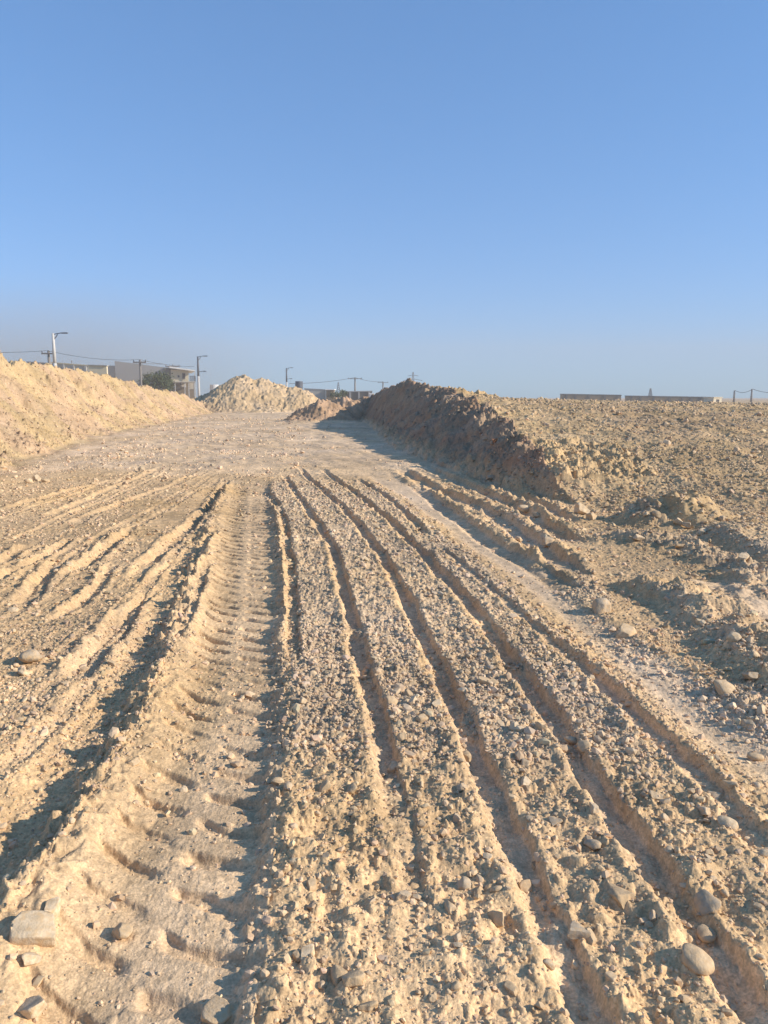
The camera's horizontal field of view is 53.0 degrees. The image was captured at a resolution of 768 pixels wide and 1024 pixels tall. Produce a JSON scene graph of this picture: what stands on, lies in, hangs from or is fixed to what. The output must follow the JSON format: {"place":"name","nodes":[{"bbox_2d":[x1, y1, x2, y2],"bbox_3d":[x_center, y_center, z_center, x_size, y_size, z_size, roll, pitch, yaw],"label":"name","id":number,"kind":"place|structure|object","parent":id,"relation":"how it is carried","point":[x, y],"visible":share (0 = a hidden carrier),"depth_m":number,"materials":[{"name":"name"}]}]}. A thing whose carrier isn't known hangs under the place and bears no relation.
{"place":"outdoors","nodes":[
{"label":"outdoors","id":0,"kind":"place"},
{"bbox_2d":[108,361,195,397],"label":"two storey house","id":1,"kind":"structure","parent":0,"point":[124,371],"depth_m":119.23,"materials":[{"name":"white paint"}]},
{"bbox_2d":[295,381,302,389],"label":"water tank","id":2,"kind":"object","parent":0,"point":[298,384],"visible":0.44,"depth_m":147.40,"materials":[{"name":"metal"}]},
{"bbox_2d":[0,350,767,1023],"bbox_3d":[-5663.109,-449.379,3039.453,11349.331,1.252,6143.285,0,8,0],"label":"dirt track","id":3,"kind":"structure","parent":0,"point":[164,910],"depth_m":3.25,"materials":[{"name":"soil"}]},
{"bbox_2d":[7,607,18,611],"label":"stone","id":4,"kind":"object","parent":3,"relation":"on","point":[13,609],"visible":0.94,"depth_m":5.50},
{"bbox_2d":[17,667,30,674],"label":"stone","id":5,"kind":"object","parent":3,"relation":"on","point":[21,671],"visible":0.97,"depth_m":4.22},
{"bbox_2d":[18,649,42,662],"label":"stone","id":6,"kind":"object","parent":3,"relation":"on","point":[30,656],"visible":1,"depth_m":4.36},
{"bbox_2d":[21,952,41,965],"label":"stone","id":7,"kind":"object","parent":3,"relation":"on","point":[30,958],"visible":1,"depth_m":2.02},
{"bbox_2d":[9,910,55,946],"bbox_3d":[-0.956,1.145,2.103,0.124,0.073,0.085,11,15,-18],"label":"stone","id":8,"kind":"object","parent":3,"relation":"on","point":[34,927],"visible":0.97,"depth_m":2.08,"materials":[{"name":"stone"}]},
{"bbox_2d":[17,995,47,1019],"bbox_3d":[-0.873,1.232,1.908,0.111,0.042,0.066,-24,-10,27],"label":"stone","id":9,"kind":"object","parent":3,"relation":"on","point":[31,1007],"visible":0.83,"depth_m":1.88,"materials":[{"name":"stone"}]},
{"bbox_2d":[44,897,60,918],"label":"stone","id":10,"kind":"object","parent":3,"relation":"on","point":[53,905],"visible":0.73,"depth_m":2.19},
{"bbox_2d":[52,332,67,366],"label":"street lamp","id":11,"kind":"object","parent":3,"relation":"on","point":[54,351],"visible":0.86,"depth_m":87.09,"materials":[{"name":"metal"}]},
{"bbox_2d":[0,353,209,467],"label":"earth bank","id":12,"kind":"structure","parent":3,"relation":"on","point":[108,409],"depth_m":32.25,"materials":[{"name":"soil"}]},
{"bbox_2d":[112,922,132,938],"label":"stone","id":13,"kind":"object","parent":3,"relation":"on","point":[121,930],"visible":1,"depth_m":2.18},
{"bbox_2d":[128,757,139,765],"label":"stone","id":14,"kind":"object","parent":3,"relation":"on","point":[135,761],"visible":1,"depth_m":3.13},
{"bbox_2d":[133,360,145,385],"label":"utility pole","id":15,"kind":"object","parent":3,"relation":"on","point":[140,370],"visible":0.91,"depth_m":106.17,"materials":[{"name":"metal"}]},
{"bbox_2d":[197,356,207,395],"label":"street lamp","id":16,"kind":"object","parent":3,"relation":"on","point":[198,380],"visible":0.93,"depth_m":116.10,"materials":[{"name":"metal"}]},
{"bbox_2d":[201,995,234,1023],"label":"stone","id":17,"kind":"object","parent":3,"relation":"on","point":[216,1009],"visible":0.94,"depth_m":1.93,"materials":[{"name":"stone"}]},
{"bbox_2d":[194,374,317,411],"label":"dirt mound","id":18,"kind":"object","parent":3,"relation":"on","point":[241,393],"visible":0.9,"depth_m":81.17,"materials":[{"name":"soil"}]},
{"bbox_2d":[271,777,283,784],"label":"stone","id":19,"kind":"object","parent":3,"relation":"on","point":[277,780],"visible":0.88,"depth_m":3.01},
{"bbox_2d":[281,927,293,935],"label":"stone","id":20,"kind":"object","parent":3,"relation":"on","point":[288,931],"visible":1,"depth_m":2.15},
{"bbox_2d":[286,901,299,911],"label":"stone","id":21,"kind":"object","parent":3,"relation":"on","point":[295,904],"visible":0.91,"depth_m":2.25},
{"bbox_2d":[300,944,314,961],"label":"stone","id":22,"kind":"object","parent":3,"relation":"on","point":[306,950],"visible":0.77,"depth_m":2.07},
{"bbox_2d":[306,878,316,890],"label":"stone","id":23,"kind":"object","parent":3,"relation":"on","point":[311,883],"visible":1,"depth_m":2.36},
{"bbox_2d":[318,980,325,988],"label":"stone","id":24,"kind":"object","parent":3,"relation":"on","point":[322,984],"visible":1,"depth_m":1.98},
{"bbox_2d":[318,780,330,792],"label":"stone","id":25,"kind":"object","parent":3,"relation":"on","point":[325,785],"visible":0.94,"depth_m":2.94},
{"bbox_2d":[286,396,370,420],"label":"dirt mound","id":26,"kind":"object","parent":3,"relation":"on","point":[352,409],"visible":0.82,"depth_m":49.30,"materials":[{"name":"soil"}]},
{"bbox_2d":[330,964,347,986],"bbox_3d":[-0.117,1.213,2.011,0.046,0.050,0.066,3,17,-24],"label":"stone","id":27,"kind":"object","parent":3,"relation":"on","point":[337,972],"visible":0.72,"depth_m":2.00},
{"bbox_2d":[346,782,357,793],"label":"stone","id":28,"kind":"object","parent":3,"relation":"on","point":[352,788],"visible":0.93,"depth_m":2.94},
{"bbox_2d":[341,969,365,986],"bbox_3d":[-0.077,1.208,1.990,0.062,0.038,0.070,-10,-22,0],"label":"stone","id":29,"kind":"object","parent":3,"relation":"on","point":[352,978],"visible":0.89,"depth_m":1.96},
{"bbox_2d":[358,1000,377,1011],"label":"stone","id":30,"kind":"object","parent":3,"relation":"on","point":[369,1006],"visible":1,"depth_m":1.89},
{"bbox_2d":[386,695,397,704],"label":"stone","id":31,"kind":"object","parent":3,"relation":"on","point":[392,699],"visible":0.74,"depth_m":3.77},
{"bbox_2d":[387,761,398,772],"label":"stone","id":32,"kind":"object","parent":3,"relation":"on","point":[392,768],"visible":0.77,"depth_m":3.17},
{"bbox_2d":[391,688,400,694],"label":"stone","id":33,"kind":"object","parent":3,"relation":"on","point":[396,691],"visible":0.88,"depth_m":3.88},
{"bbox_2d":[397,732,406,741],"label":"stone","id":34,"kind":"object","parent":3,"relation":"on","point":[402,736],"visible":1,"depth_m":3.36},
{"bbox_2d":[395,890,411,901],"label":"stone","id":35,"kind":"object","parent":3,"relation":"on","point":[404,895],"visible":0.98,"depth_m":2.32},
{"bbox_2d":[417,820,425,826],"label":"stone","id":36,"kind":"object","parent":3,"relation":"on","point":[421,823],"visible":0.99,"depth_m":2.73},
{"bbox_2d":[415,713,428,722],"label":"stone","id":37,"kind":"object","parent":3,"relation":"on","point":[420,718],"visible":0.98,"depth_m":3.55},
{"bbox_2d":[429,993,436,1001],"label":"stone","id":38,"kind":"object","parent":3,"relation":"on","point":[432,997],"visible":1,"depth_m":1.94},
{"bbox_2d":[432,699,441,706],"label":"stone","id":39,"kind":"object","parent":3,"relation":"on","point":[437,702],"visible":0.95,"depth_m":3.70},
{"bbox_2d":[444,901,456,914],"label":"stone","id":40,"kind":"object","parent":3,"relation":"on","point":[450,908],"visible":1,"depth_m":2.25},
{"bbox_2d":[451,981,461,990],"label":"stone","id":41,"kind":"object","parent":3,"relation":"on","point":[456,985],"visible":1,"depth_m":1.96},
{"bbox_2d":[452,812,461,823],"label":"stone","id":42,"kind":"object","parent":3,"relation":"on","point":[456,818],"visible":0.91,"depth_m":2.77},
{"bbox_2d":[454,932,461,941],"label":"stone","id":43,"kind":"object","parent":3,"relation":"on","point":[457,937],"visible":0.92,"depth_m":2.14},
{"bbox_2d":[453,942,462,948],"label":"stone","id":44,"kind":"object","parent":3,"relation":"on","point":[457,945],"visible":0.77,"depth_m":2.12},
{"bbox_2d":[456,972,463,980],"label":"stone","id":45,"kind":"object","parent":3,"relation":"on","point":[460,976],"visible":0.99,"depth_m":2.00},
{"bbox_2d":[456,783,468,792],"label":"stone","id":46,"kind":"object","parent":3,"relation":"on","point":[459,788],"visible":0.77,"depth_m":2.96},
{"bbox_2d":[456,876,470,889],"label":"stone","id":47,"kind":"object","parent":3,"relation":"on","point":[463,882],"visible":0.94,"depth_m":2.39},
{"bbox_2d":[463,750,470,763],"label":"stone","id":48,"kind":"object","parent":3,"relation":"on","point":[466,754],"visible":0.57,"depth_m":3.26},
{"bbox_2d":[471,939,480,946],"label":"stone","id":49,"kind":"object","parent":3,"relation":"on","point":[475,943],"visible":1,"depth_m":2.12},
{"bbox_2d":[473,886,483,895],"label":"stone","id":50,"kind":"object","parent":3,"relation":"on","point":[479,890],"visible":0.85,"depth_m":2.36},
{"bbox_2d":[475,874,483,882],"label":"stone","id":51,"kind":"object","parent":3,"relation":"on","point":[479,878],"visible":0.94,"depth_m":2.43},
{"bbox_2d":[478,676,488,684],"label":"stone","id":52,"kind":"object","parent":3,"relation":"on","point":[482,680],"visible":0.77,"depth_m":4.02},
{"bbox_2d":[483,853,491,859],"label":"stone","id":53,"kind":"object","parent":3,"relation":"on","point":[487,855],"visible":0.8,"depth_m":2.53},
{"bbox_2d":[488,910,503,927],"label":"stone","id":54,"kind":"object","parent":3,"relation":"on","point":[496,918],"visible":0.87,"depth_m":2.23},
{"bbox_2d":[490,885,502,891],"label":"stone","id":55,"kind":"object","parent":3,"relation":"on","point":[497,888],"visible":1,"depth_m":2.36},
{"bbox_2d":[361,378,657,498],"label":"earth bank","id":56,"kind":"structure","parent":3,"relation":"on","point":[447,431],"depth_m":17.43,"materials":[{"name":"soil"}]},
{"bbox_2d":[504,980,518,996],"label":"stone","id":57,"kind":"object","parent":3,"relation":"on","point":[511,987],"visible":1,"depth_m":1.98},
{"bbox_2d":[517,505,528,512],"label":"stone","id":58,"kind":"object","parent":3,"relation":"on","point":[524,508],"visible":0.89,"depth_m":10.44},
{"bbox_2d":[518,879,532,891],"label":"stone","id":59,"kind":"object","parent":3,"relation":"on","point":[525,885],"visible":0.96,"depth_m":2.44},
{"bbox_2d":[520,776,531,786],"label":"stone","id":60,"kind":"object","parent":3,"relation":"on","point":[525,780],"visible":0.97,"depth_m":2.99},
{"bbox_2d":[521,758,530,765],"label":"stone","id":61,"kind":"object","parent":3,"relation":"on","point":[525,762],"visible":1,"depth_m":3.17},
{"bbox_2d":[534,722,546,729],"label":"stone","id":62,"kind":"object","parent":3,"relation":"on","point":[538,726],"visible":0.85,"depth_m":3.42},
{"bbox_2d":[541,536,553,545],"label":"stone","id":63,"kind":"object","parent":3,"relation":"on","point":[547,541],"visible":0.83,"depth_m":8.02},
{"bbox_2d":[543,958,554,970],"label":"stone","id":64,"kind":"object","parent":3,"relation":"on","point":[549,963],"visible":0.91,"depth_m":2.06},
{"bbox_2d":[548,816,562,826],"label":"stone","id":65,"kind":"object","parent":3,"relation":"on","point":[553,820],"visible":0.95,"depth_m":2.74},
{"bbox_2d":[564,736,576,743],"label":"stone","id":66,"kind":"object","parent":3,"relation":"on","point":[571,739],"visible":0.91,"depth_m":3.40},
{"bbox_2d":[567,921,591,939],"bbox_3d":[0.550,1.191,2.181,0.068,0.046,0.052,2,-11,6],"label":"stone","id":67,"kind":"object","parent":3,"relation":"on","point":[576,930],"visible":0.98,"depth_m":2.16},
{"bbox_2d":[574,502,589,514],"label":"stone","id":68,"kind":"object","parent":3,"relation":"on","point":[580,508],"visible":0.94,"depth_m":9.92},
{"bbox_2d":[579,1014,587,1020],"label":"stone","id":69,"kind":"object","parent":3,"relation":"on","point":[583,1017],"visible":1,"depth_m":1.95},
{"bbox_2d":[577,740,590,752],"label":"stone","id":70,"kind":"object","parent":3,"relation":"on","point":[582,745],"visible":1,"depth_m":3.31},
{"bbox_2d":[586,927,596,945],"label":"stone","id":71,"kind":"object","parent":3,"relation":"on","point":[591,940],"visible":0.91,"depth_m":2.16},
{"bbox_2d":[583,839,600,849],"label":"stone","id":72,"kind":"object","parent":3,"relation":"on","point":[593,844],"visible":1,"depth_m":2.60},
{"bbox_2d":[586,512,598,519],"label":"stone","id":73,"kind":"object","parent":3,"relation":"on","point":[591,516],"visible":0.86,"depth_m":9.48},
{"bbox_2d":[589,802,598,813],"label":"stone","id":74,"kind":"object","parent":3,"relation":"on","point":[594,808],"visible":0.99,"depth_m":2.77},
{"bbox_2d":[592,598,610,613],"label":"stone","id":75,"kind":"object","parent":3,"relation":"on","point":[601,605],"visible":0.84,"depth_m":5.46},
{"bbox_2d":[605,971,616,981],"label":"stone","id":76,"kind":"object","parent":3,"relation":"on","point":[611,976],"visible":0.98,"depth_m":2.00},
{"bbox_2d":[607,883,635,909],"bbox_3d":[0.709,1.167,2.340,0.071,0.049,0.091,-5,12,-45],"label":"stone","id":77,"kind":"object","parent":3,"relation":"on","point":[620,896],"visible":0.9,"depth_m":2.32,"materials":[{"name":"stone"}]},
{"bbox_2d":[616,623,636,638],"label":"stone","id":78,"kind":"object","parent":3,"relation":"on","point":[625,630],"visible":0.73,"depth_m":4.92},
{"bbox_2d":[633,534,644,540],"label":"stone","id":79,"kind":"object","parent":3,"relation":"on","point":[638,537],"visible":1,"depth_m":7.88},
{"bbox_2d":[644,921,653,927],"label":"stone","id":80,"kind":"object","parent":3,"relation":"on","point":[648,924],"visible":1,"depth_m":2.22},
{"bbox_2d":[649,909,656,920],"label":"stone","id":81,"kind":"object","parent":3,"relation":"on","point":[652,915],"visible":1,"depth_m":2.24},
{"bbox_2d":[648,790,663,799],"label":"stone","id":82,"kind":"object","parent":3,"relation":"on","point":[653,794],"visible":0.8,"depth_m":2.90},
{"bbox_2d":[652,510,660,517],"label":"stone","id":83,"kind":"object","parent":3,"relation":"on","point":[656,513],"visible":1,"depth_m":8.93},
{"bbox_2d":[659,813,668,821],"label":"stone","id":84,"kind":"object","parent":3,"relation":"on","point":[664,817],"visible":0.8,"depth_m":2.75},
{"bbox_2d":[658,798,670,803],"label":"stone","id":85,"kind":"object","parent":3,"relation":"on","point":[666,801],"visible":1,"depth_m":2.86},
{"bbox_2d":[664,845,673,852],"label":"stone","id":86,"kind":"object","parent":3,"relation":"on","point":[669,849],"visible":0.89,"depth_m":2.55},
{"bbox_2d":[677,994,692,1002],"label":"stone","id":87,"kind":"object","parent":3,"relation":"on","point":[684,998],"visible":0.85,"depth_m":1.92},
{"bbox_2d":[680,943,714,975],"bbox_3d":[0.835,1.196,2.048,0.086,0.057,0.092,3,9,20],"label":"stone","id":88,"kind":"object","parent":3,"relation":"on","point":[697,960],"visible":1,"depth_m":2.03,"materials":[{"name":"stone"}]},
{"bbox_2d":[696,528,706,535],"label":"stone","id":89,"kind":"object","parent":3,"relation":"on","point":[700,531],"visible":0.98,"depth_m":8.22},
{"bbox_2d":[697,806,710,814],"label":"stone","id":90,"kind":"object","parent":3,"relation":"on","point":[703,810],"visible":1,"depth_m":2.78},
{"bbox_2d":[697,924,716,942],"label":"stone","id":91,"kind":"object","parent":3,"relation":"on","point":[706,934],"visible":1,"depth_m":2.20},
{"bbox_2d":[694,889,720,915],"bbox_3d":[0.969,1.177,2.312,0.079,0.045,0.078,-34,23,3],"label":"stone","id":92,"kind":"object","parent":3,"relation":"on","point":[706,902],"visible":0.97,"depth_m":2.30,"materials":[{"name":"stone"}]},
{"bbox_2d":[701,639,715,644],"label":"stone","id":93,"kind":"object","parent":3,"relation":"on","point":[706,641],"visible":0.73,"depth_m":4.66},
{"bbox_2d":[707,791,722,800],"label":"stone","id":94,"kind":"object","parent":3,"relation":"on","point":[718,796],"visible":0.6,"depth_m":2.93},
{"bbox_2d":[713,679,735,695],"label":"stone","id":95,"kind":"object","parent":3,"relation":"on","point":[722,687],"visible":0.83,"depth_m":3.92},
{"bbox_2d":[720,889,728,897],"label":"stone","id":96,"kind":"object","parent":3,"relation":"on","point":[724,893],"visible":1,"depth_m":2.36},
{"bbox_2d":[720,1008,732,1016],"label":"stone","id":97,"kind":"object","parent":3,"relation":"on","point":[727,1012],"visible":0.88,"depth_m":1.88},
{"bbox_2d":[717,815,738,830],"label":"stone","id":98,"kind":"object","parent":3,"relation":"on","point":[726,820],"visible":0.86,"depth_m":2.71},
{"bbox_2d":[721,780,738,788],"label":"stone","id":99,"kind":"object","parent":3,"relation":"on","point":[729,784],"visible":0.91,"depth_m":2.94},
{"bbox_2d":[726,632,741,641],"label":"stone","id":100,"kind":"object","parent":3,"relation":"on","point":[733,637],"visible":0.99,"depth_m":4.47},
{"bbox_2d":[737,552,748,560],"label":"stone","id":101,"kind":"object","parent":3,"relation":"on","point":[743,556],"visible":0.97,"depth_m":6.59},
{"bbox_2d":[740,719,754,728],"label":"stone","id":102,"kind":"object","parent":3,"relation":"on","point":[745,723],"visible":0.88,"depth_m":3.56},
{"bbox_2d":[742,672,757,679],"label":"stone","id":103,"kind":"object","parent":3,"relation":"on","point":[751,675],"visible":1,"depth_m":4.00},
{"bbox_2d":[746,752,763,760],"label":"stone","id":104,"kind":"object","parent":3,"relation":"on","point":[753,756],"visible":1,"depth_m":3.27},
{"bbox_2d":[753,902,764,911],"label":"stone","id":105,"kind":"object","parent":3,"relation":"on","point":[759,906],"visible":1,"depth_m":2.28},
{"bbox_2d":[756,704,765,714],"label":"stone","id":106,"kind":"object","parent":3,"relation":"on","point":[760,709],"visible":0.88,"depth_m":3.65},
{"bbox_2d":[758,848,767,857],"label":"stone","id":107,"kind":"object","parent":3,"relation":"on","point":[763,852],"visible":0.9,"depth_m":2.54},
{"bbox_2d":[0,0,767,397],"label":"sky","id":108,"kind":"structure","parent":0,"point":[505,198],"materials":[{"name":"blue"}]},
{"bbox_2d":[457,389,767,537],"bbox_3d":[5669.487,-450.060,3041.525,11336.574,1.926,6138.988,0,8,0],"label":"field","id":109,"kind":"structure","parent":0,"point":[667,502],"depth_m":13.99,"materials":[{"name":"soil"}]},
{"bbox_2d":[673,517,682,525],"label":"stone","id":110,"kind":"object","parent":109,"relation":"on","point":[677,520],"visible":1,"depth_m":8.77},
{"label":"ground","id":111,"kind":"structure","parent":0,"visible":0},
{"bbox_2d":[51,362,88,371],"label":"boundary wall","id":112,"kind":"structure","parent":111,"relation":"on","point":[84,368],"depth_m":100.28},
{"bbox_2d":[88,365,108,374],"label":"boundary wall","id":113,"kind":"structure","parent":111,"relation":"on","point":[100,369],"depth_m":93.47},
{"bbox_2d":[137,369,181,390],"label":"tree","id":114,"kind":"object","parent":111,"relation":"on","point":[162,380],"visible":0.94,"depth_m":109.52,"materials":[{"name":"green plant"}]},
{"bbox_2d":[304,388,325,399],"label":"boundary wall","id":115,"kind":"structure","parent":111,"relation":"on","point":[320,394],"depth_m":202.58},
{"bbox_2d":[325,389,335,401],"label":"hut","id":116,"kind":"object","parent":111,"relation":"on","point":[328,391],"visible":0.59,"depth_m":197.67,"materials":[{"name":"white paint"}]},
{"bbox_2d":[329,391,342,397],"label":"bush","id":117,"kind":"object","parent":111,"relation":"on","point":[335,394],"visible":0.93,"depth_m":193.40,"materials":[{"name":"green plant"}]},
{"bbox_2d":[340,391,371,399],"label":"boundary wall","id":118,"kind":"structure","parent":111,"relation":"on","point":[354,395],"depth_m":212.50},
{"bbox_2d":[560,394,621,400],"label":"boundary wall","id":119,"kind":"structure","parent":111,"relation":"on","point":[589,396],"depth_m":296.68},
{"bbox_2d":[625,395,703,401],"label":"boundary wall","id":120,"kind":"structure","parent":111,"relation":"on","point":[665,398],"depth_m":286.89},
{"bbox_2d":[703,397,722,401],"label":"hut","id":121,"kind":"object","parent":111,"relation":"on","point":[714,399],"visible":0.91,"depth_m":281.06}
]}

